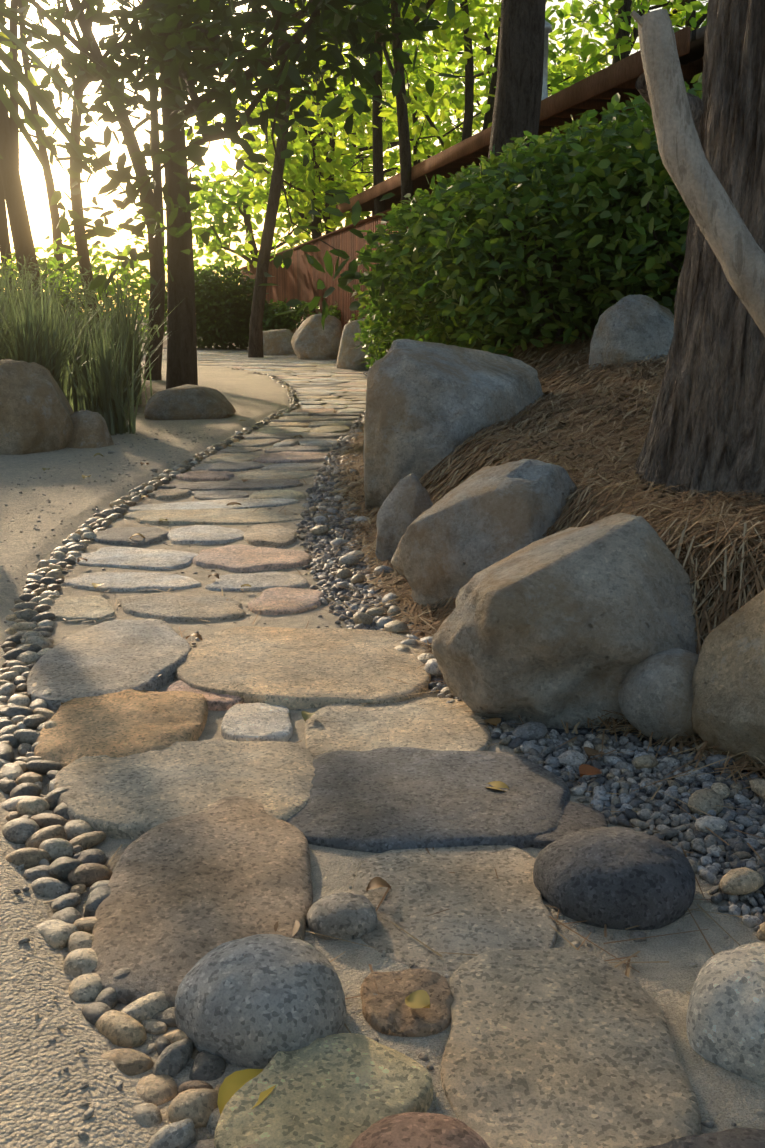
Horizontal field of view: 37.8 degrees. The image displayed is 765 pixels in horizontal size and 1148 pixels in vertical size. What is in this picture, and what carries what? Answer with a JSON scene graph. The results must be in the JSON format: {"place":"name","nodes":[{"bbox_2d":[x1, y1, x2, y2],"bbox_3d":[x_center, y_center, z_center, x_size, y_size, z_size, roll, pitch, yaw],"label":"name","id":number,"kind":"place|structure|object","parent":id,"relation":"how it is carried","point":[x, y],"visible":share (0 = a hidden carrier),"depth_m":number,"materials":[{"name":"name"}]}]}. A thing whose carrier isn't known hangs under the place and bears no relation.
{"place":"outdoors","nodes":[
{"label":"outdoors","id":0,"kind":"place"},
{"bbox_2d":[0,0,707,316],"label":"sky","id":1,"kind":"structure","parent":0,"point":[30,168],"materials":[{"name":"white"}]},
{"bbox_2d":[0,318,764,1147],"bbox_3d":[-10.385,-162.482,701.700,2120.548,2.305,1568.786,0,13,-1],"label":"ground","id":2,"kind":"structure","parent":0,"point":[40,1102],"depth_m":1.28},
{"bbox_2d":[0,0,42,304],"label":"tree","id":3,"kind":"object","parent":2,"relation":"on","point":[22,237],"visible":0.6,"depth_m":12.18,"materials":[{"name":"brown plant"}]},
{"bbox_2d":[0,359,73,454],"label":"boulder","id":4,"kind":"object","parent":2,"relation":"on","point":[36,411],"visible":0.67,"depth_m":5.45,"materials":[{"name":"grey stone"}]},
{"bbox_2d":[0,0,110,291],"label":"tree","id":5,"kind":"object","parent":2,"relation":"on","point":[4,238],"visible":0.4,"depth_m":58.64,"materials":[{"name":"brown plant"}]},
{"bbox_2d":[4,0,113,305],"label":"tree","id":6,"kind":"object","parent":2,"relation":"on","point":[54,210],"visible":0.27,"depth_m":69.66,"materials":[{"name":"brown plant"}]},
{"bbox_2d":[0,254,160,375],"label":"shrubs","id":7,"kind":"object","parent":2,"relation":"on","point":[80,296],"visible":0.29,"depth_m":10.18,"materials":[{"name":"leaf"},{"name":"bark"}]},
{"bbox_2d":[0,3,169,249],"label":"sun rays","id":8,"kind":"object","parent":2,"relation":"on","point":[34,92],"visible":1,"depth_m":3.51,"materials":[{"name":"leaf"},{"name":"bark"}]},
{"bbox_2d":[67,410,113,448],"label":"rock","id":9,"kind":"object","parent":2,"relation":"on","point":[90,430],"visible":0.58,"depth_m":5.65,"materials":[{"name":"grey stone"}]},
{"bbox_2d":[0,240,183,434],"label":"grasses","id":10,"kind":"object","parent":2,"relation":"on","point":[85,379],"visible":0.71,"depth_m":6.36,"materials":[{"name":"green plant"}]},
{"bbox_2d":[31,0,164,379],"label":"tree","id":11,"kind":"object","parent":2,"relation":"on","point":[156,259],"visible":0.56,"depth_m":11.26,"materials":[{"name":"brown plant"}]},
{"bbox_2d":[57,0,152,339],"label":"tree","id":12,"kind":"object","parent":2,"relation":"on","point":[82,249],"visible":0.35,"depth_m":13.91,"materials":[{"name":"brown plant"}]},
{"bbox_2d":[0,367,300,1147],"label":"pebble border","id":13,"kind":"object","parent":2,"relation":"on","point":[60,840],"visible":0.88,"depth_m":1.40,"materials":[{"name":"grey stone"}]},
{"bbox_2d":[88,1,216,269],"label":"tree","id":14,"kind":"object","parent":2,"relation":"on","point":[158,192],"visible":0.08,"depth_m":61.98,"materials":[{"name":"brown plant"}]},
{"bbox_2d":[0,234,307,331],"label":"hedge","id":15,"kind":"object","parent":2,"relation":"on","point":[96,259],"visible":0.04,"depth_m":49.34,"materials":[{"name":"green plant"}]},
{"bbox_2d":[144,384,235,419],"bbox_3d":[-1.294,-1.126,7.513,0.596,0.298,0.701,0,13,-1],"label":"boulder","id":16,"kind":"object","parent":2,"relation":"on","point":[187,402],"visible":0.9,"depth_m":7.28,"materials":[{"name":"grey stone"}]},
{"bbox_2d":[164,264,268,349],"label":"shrubs","id":17,"kind":"object","parent":2,"relation":"on","point":[213,302],"visible":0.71,"depth_m":22.87,"materials":[{"name":"green plant"}]},
{"bbox_2d":[114,141,335,266],"bbox_3d":[-4.650,-9.590,32.569,6.879,6.040,6.446,0,13,-1],"label":"leafy tree","id":18,"kind":"object","parent":2,"relation":"on","point":[218,207],"visible":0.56,"depth_m":31.71,"materials":[{"name":"green plant"}]},
{"bbox_2d":[0,0,460,388],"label":"tree","id":19,"kind":"object","parent":2,"relation":"on","point":[171,40],"visible":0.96,"depth_m":6.57,"materials":[{"name":"green plant"}]},
{"bbox_2d":[222,298,320,348],"bbox_3d":[-1.930,-5.105,22.948,3.086,1.135,1.584,10,16,37],"label":"shrub","id":20,"kind":"object","parent":2,"relation":"on","point":[282,321],"visible":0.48,"depth_m":22.69,"materials":[{"name":"green plant"}]},
{"bbox_2d":[263,329,294,354],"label":"boulder","id":21,"kind":"object","parent":2,"relation":"on","point":[277,342],"visible":0.44,"depth_m":19.56,"materials":[{"name":"grey stone"}]},
{"bbox_2d":[248,0,377,357],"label":"tree","id":22,"kind":"object","parent":2,"relation":"on","point":[255,349],"visible":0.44,"depth_m":17.92,"materials":[{"name":"brown plant"}]},
{"bbox_2d":[291,313,342,359],"bbox_3d":[-1.022,-3.685,17.817,0.897,0.926,0.860,0,13,-1],"label":"boulder","id":23,"kind":"object","parent":2,"relation":"on","point":[311,339],"visible":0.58,"depth_m":17.51,"materials":[{"name":"grey stone"}]},
{"bbox_2d":[223,11,441,224],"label":"tree","id":24,"kind":"object","parent":2,"relation":"on","point":[354,80],"visible":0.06,"depth_m":43.19,"materials":[{"name":"green plant"}]},
{"bbox_2d":[240,192,431,329],"bbox_3d":[-1.334,-5.539,22.535,0.145,2.321,27.845,-3,13,-13],"label":"fence","id":25,"kind":"object","parent":2,"relation":"on","point":[299,277],"visible":0.19,"depth_m":21.42,"materials":[{"name":"brown wood"}]},
{"bbox_2d":[185,63,491,270],"bbox_3d":[-1.016,-9.579,27.349,6.690,6.686,8.652,-6,14,-24],"label":"leafy tree","id":26,"kind":"object","parent":2,"relation":"on","point":[293,173],"visible":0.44,"depth_m":26.17,"materials":[{"name":"green plant"}]},
{"bbox_2d":[328,301,355,322],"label":"yellow shrub stems","id":27,"kind":"object","parent":2,"relation":"on","point":[334,312],"visible":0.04,"depth_m":20.06,"materials":[{"name":"green plant"}]},
{"bbox_2d":[192,0,497,238],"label":"tree","id":28,"kind":"object","parent":2,"relation":"on","point":[316,221],"visible":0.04,"depth_m":27.41,"materials":[{"name":"green plant"}]},
{"bbox_2d":[287,1,416,214],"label":"tree trunk","id":29,"kind":"object","parent":2,"relation":"on","point":[378,177],"visible":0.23,"depth_m":22.30,"materials":[{"name":"brown plant"}]},
{"bbox_2d":[336,318,375,369],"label":"boulder","id":30,"kind":"object","parent":2,"relation":"on","point":[349,357],"visible":0.38,"depth_m":14.45,"materials":[{"name":"grey stone"}]},
{"bbox_2d":[225,0,499,203],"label":"tree","id":31,"kind":"object","parent":2,"relation":"on","point":[460,19],"visible":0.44,"depth_m":19.74,"materials":[{"name":"green plant"}]},
{"bbox_2d":[241,40,489,233],"bbox_3d":[0.735,-10.583,30.070,8.977,6.982,6.927,-4,14,-17],"label":"tree","id":32,"kind":"object","parent":2,"relation":"on","point":[352,182],"visible":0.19,"depth_m":28.26,"materials":[{"name":"green plant"}]},
{"bbox_2d":[259,71,475,248],"bbox_3d":[-0.939,-11.817,34.680,5.360,7.520,8.294,-13,18,-43],"label":"tree","id":33,"kind":"object","parent":2,"relation":"on","point":[364,168],"visible":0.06,"depth_m":34.82,"materials":[{"name":"green plant"}]},
{"bbox_2d":[0,429,764,1141],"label":"stray grit","id":34,"kind":"object","parent":2,"relation":"on","point":[88,1113],"visible":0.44,"depth_m":1.25,"materials":[{"name":"beige gravel"}]},
{"bbox_2d":[27,349,764,1147],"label":"paving stones","id":35,"kind":"object","parent":2,"relation":"on","point":[545,1047],"visible":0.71,"depth_m":1.35,"materials":[{"name":"beige stone"}]},
{"bbox_2d":[39,414,764,1115],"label":"fallen leaves","id":36,"kind":"object","parent":2,"relation":"on","point":[233,1084],"visible":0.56,"depth_m":1.43,"materials":[{"name":"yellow plant"}]},
{"bbox_2d":[375,473,432,565],"bbox_3d":[0.072,-0.114,3.089,0.184,0.331,0.187,0,13,-1],"label":"boulder","id":37,"kind":"object","parent":2,"relation":"on","point":[407,502],"visible":0.46,"depth_m":3.03,"materials":[{"name":"grey stone"}]},
{"bbox_2d":[348,0,500,140],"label":"tree","id":38,"kind":"object","parent":2,"relation":"on","point":[469,101],"visible":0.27,"depth_m":23.96,"materials":[{"name":"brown plant"}]},
{"bbox_2d":[364,339,546,510],"bbox_3d":[0.223,-0.479,4.127,0.901,0.766,0.619,-13,18,-44],"label":"boulder","id":39,"kind":"object","parent":2,"relation":"on","point":[430,405],"visible":0.67,"depth_m":3.79,"materials":[{"name":"grey stone"}]},
{"bbox_2d":[325,0,637,167],"bbox_3d":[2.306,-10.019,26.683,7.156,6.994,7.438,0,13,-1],"label":"foliage","id":40,"kind":"object","parent":2,"relation":"on","point":[557,84],"visible":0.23,"depth_m":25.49,"materials":[{"name":"green plant"}]},
{"bbox_2d":[391,459,576,610],"bbox_3d":[0.278,-0.042,2.611,0.478,0.463,0.402,11,17,38],"label":"boulder","id":41,"kind":"object","parent":2,"relation":"on","point":[453,542],"visible":0.56,"depth_m":2.47,"materials":[{"name":"grey stone"}]},
{"bbox_2d":[488,0,545,158],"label":"tree trunk","id":42,"kind":"object","parent":2,"relation":"on","point":[517,101],"visible":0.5,"depth_m":9.93,"materials":[{"name":"brown plant"}]},
{"bbox_2d":[336,20,705,215],"bbox_3d":[3.951,-6.450,18.917,6.435,5.011,17.045,-3,13,-13],"label":"wooden railing","id":43,"kind":"object","parent":2,"relation":"on","point":[598,91],"visible":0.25,"depth_m":13.46,"materials":[{"name":"brown wood"}]},
{"bbox_2d":[353,72,701,369],"bbox_3d":[0.666,-1.850,7.134,1.764,1.720,6.316,-3,13,-11],"label":"hedge","id":44,"kind":"object","parent":2,"relation":"on","point":[553,234],"visible":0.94,"depth_m":5.05,"materials":[{"name":"green plant"}]},
{"bbox_2d":[296,371,764,941],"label":"gravel band","id":45,"kind":"object","parent":2,"relation":"on","point":[744,875],"visible":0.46,"depth_m":1.70,"materials":[{"name":"grey gravel"}]},
{"bbox_2d":[330,326,764,796],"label":"pine straw mulch","id":46,"kind":"object","parent":2,"relation":"on","point":[456,459],"visible":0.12,"depth_m":2.81,"materials":[{"name":"brown plant"}]},
{"bbox_2d":[473,0,631,126],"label":"foliage","id":47,"kind":"object","parent":2,"relation":"on","point":[552,66],"visible":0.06,"depth_m":31.12,"materials":[{"name":"green plant"}]},
{"bbox_2d":[431,513,701,728],"bbox_3d":[0.350,0.108,2.007,0.533,0.428,0.417,0,13,-1],"label":"boulder","id":48,"kind":"object","parent":2,"relation":"on","point":[572,626],"visible":0.81,"depth_m":1.86,"materials":[{"name":"grey stone"}]},
{"bbox_2d":[548,41,604,96],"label":"foliage","id":49,"kind":"object","parent":2,"relation":"on","point":[559,44],"depth_m":45.40,"materials":[{"name":"green plant"}]},
{"bbox_2d":[487,0,707,83],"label":"foliage","id":50,"kind":"object","parent":2,"relation":"on","point":[694,18],"visible":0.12,"depth_m":21.21,"materials":[{"name":"green plant"}]},
{"bbox_2d":[589,294,673,370],"bbox_3d":[1.027,-0.865,4.490,0.406,0.505,0.379,0,13,-1],"label":"boulder","id":51,"kind":"object","parent":2,"relation":"on","point":[633,327],"visible":0.46,"depth_m":4.34,"materials":[{"name":"grey stone"}]},
{"bbox_2d":[602,0,685,63],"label":"foliage","id":52,"kind":"object","parent":2,"relation":"on","point":[625,7],"visible":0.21,"depth_m":22.00,"materials":[{"name":"green plant"}]},
{"bbox_2d":[618,648,698,742],"bbox_3d":[0.479,0.202,1.844,0.177,0.155,0.166,0,13,-1],"label":"boulder","id":53,"kind":"object","parent":2,"relation":"on","point":[655,694],"visible":0.69,"depth_m":1.79,"materials":[{"name":"grey stone"}]},
{"bbox_2d":[630,9,764,336],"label":"leaning branch","id":54,"kind":"object","parent":2,"relation":"on","point":[739,253],"visible":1,"depth_m":2.01,"materials":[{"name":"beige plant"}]},
{"bbox_2d":[633,0,764,505],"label":"tree trunk","id":55,"kind":"object","parent":2,"relation":"on","point":[706,431],"visible":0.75,"depth_m":2.29,"materials":[{"name":"brown plant"}]},
{"bbox_2d":[635,72,703,125],"bbox_3d":[0.563,-0.940,2.220,0.167,0.099,0.070,-8,15,-33],"label":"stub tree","id":56,"kind":"object","parent":55,"relation":"attached to","point":[696,104],"visible":0.25,"depth_m":2.22,"materials":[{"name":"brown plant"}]},
{"bbox_2d":[691,589,764,770],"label":"boulder","id":57,"kind":"object","parent":2,"relation":"on","point":[728,703],"visible":0.83,"depth_m":1.70,"materials":[{"name":"grey stone"}]}
]}

